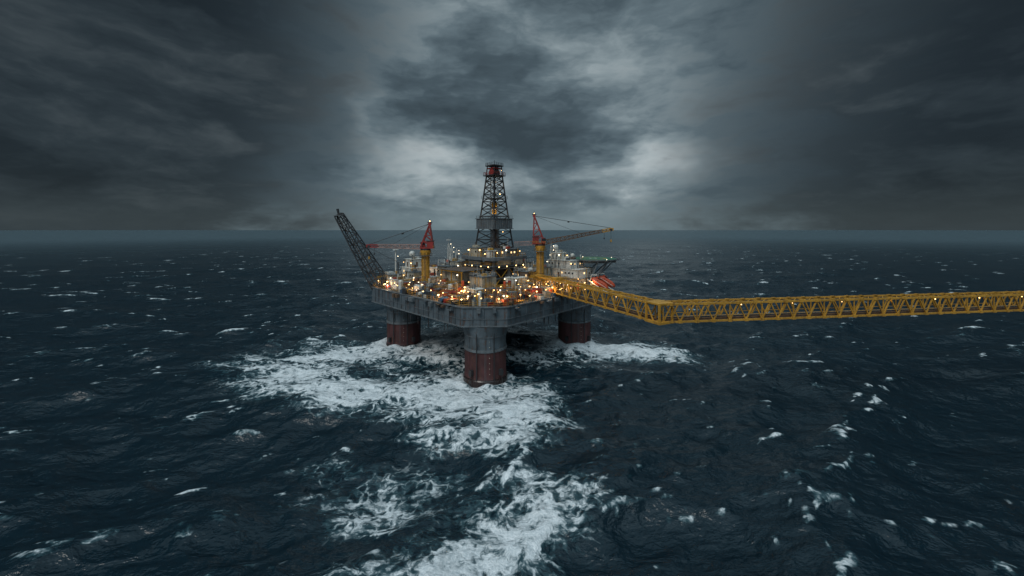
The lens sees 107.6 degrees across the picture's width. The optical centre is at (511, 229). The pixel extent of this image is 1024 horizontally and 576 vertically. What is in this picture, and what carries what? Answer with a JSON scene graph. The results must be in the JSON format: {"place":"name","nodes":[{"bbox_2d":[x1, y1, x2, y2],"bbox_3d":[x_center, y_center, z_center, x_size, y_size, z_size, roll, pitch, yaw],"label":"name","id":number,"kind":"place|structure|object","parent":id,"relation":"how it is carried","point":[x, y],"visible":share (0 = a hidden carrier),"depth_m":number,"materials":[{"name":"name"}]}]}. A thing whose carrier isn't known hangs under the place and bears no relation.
{"place":"outdoors","nodes":[
{"label":"outdoors","id":0,"kind":"place"},
{"bbox_2d":[0,230,1023,575],"bbox_3d":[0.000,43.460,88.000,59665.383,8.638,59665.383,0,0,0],"label":"sea","id":1,"kind":"structure","parent":0,"point":[220,402],"depth_m":88.32,"materials":[{"name":"liquid"}]},
{"bbox_2d":[371,255,597,387],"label":"oil platform","id":2,"kind":"structure","parent":1,"relation":"in","point":[484,311],"depth_m":118.90,"materials":[{"name":"paint"}]},
{"bbox_2d":[333,209,398,289],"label":"flare boom","id":3,"kind":"object","parent":2,"relation":"on","point":[347,221],"visible":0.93,"depth_m":141.53,"materials":[{"name":"grey paint"}]},
{"bbox_2d":[366,222,434,280],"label":"deck crane","id":4,"kind":"object","parent":2,"relation":"on","point":[425,252],"visible":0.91,"depth_m":131.74,"materials":[{"name":"red paint"}]},
{"bbox_2d":[409,251,414,257],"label":"radar dome","id":5,"kind":"structure","parent":2,"relation":"on","point":[411,253],"depth_m":149.79,"materials":[{"name":"grey paint"}]},
{"bbox_2d":[414,284,421,289],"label":"shipping container","id":6,"kind":"object","parent":2,"relation":"on","point":[416,286],"visible":0.34,"depth_m":124.32,"materials":[{"name":"white metal"}]},
{"bbox_2d":[439,289,457,296],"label":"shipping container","id":7,"kind":"object","parent":2,"relation":"on","point":[450,292],"visible":0.47,"depth_m":114.05,"materials":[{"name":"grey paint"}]},
{"bbox_2d":[447,238,450,259],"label":"radio mast","id":8,"kind":"object","parent":2,"relation":"on","point":[449,249],"visible":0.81,"depth_m":161.56,"materials":[{"name":"grey metal"}]},
{"bbox_2d":[461,160,526,284],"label":"drilling derrick","id":9,"kind":"object","parent":2,"relation":"on","point":[496,257],"visible":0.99,"depth_m":141.58,"materials":[{"name":"grey paint"}]},
{"bbox_2d":[526,288,541,293],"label":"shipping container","id":10,"kind":"object","parent":2,"relation":"on","point":[535,289],"visible":0.49,"depth_m":117.85,"materials":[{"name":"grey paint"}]},
{"bbox_2d":[539,286,556,290],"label":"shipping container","id":11,"kind":"object","parent":2,"relation":"on","point":[549,288],"visible":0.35,"depth_m":121.32,"materials":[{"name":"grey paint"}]},
{"bbox_2d":[514,213,613,274],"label":"deck crane","id":12,"kind":"object","parent":2,"relation":"on","point":[539,246],"visible":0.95,"depth_m":136.83,"materials":[{"name":"yellow paint"}]},
{"bbox_2d":[547,249,595,284],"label":"accommodation block","id":13,"kind":"structure","parent":2,"relation":"on","point":[561,263],"depth_m":143.22,"materials":[{"name":"grey paint"}]},
{"bbox_2d":[571,256,619,280],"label":"helideck","id":14,"kind":"object","parent":13,"relation":"attached to","point":[601,259],"visible":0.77,"depth_m":144.00,"materials":[{"name":"green paint"}]},
{"bbox_2d":[587,274,608,291],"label":"lifeboat","id":15,"kind":"object","parent":2,"relation":"attached to","point":[596,280],"visible":0.91,"depth_m":137.92,"materials":[{"name":"plastic"}]},
{"bbox_2d":[598,273,614,289],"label":"lifeboat","id":16,"kind":"object","parent":2,"relation":"attached to","point":[607,281],"visible":0.75,"depth_m":142.74,"materials":[{"name":"plastic"}]},
{"bbox_2d":[0,0,1023,229],"label":"sky","id":17,"kind":"structure","parent":0,"point":[115,114],"materials":[{"name":"grey"}]},
{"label":"bridge support tower","id":18,"kind":"object","parent":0,"visible":0},
{"bbox_2d":[529,271,1023,324],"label":"gangway bridge","id":19,"kind":"structure","parent":18,"relation":"on","point":[657,318],"depth_m":90.16,"materials":[{"name":"yellow paint"}]}
]}

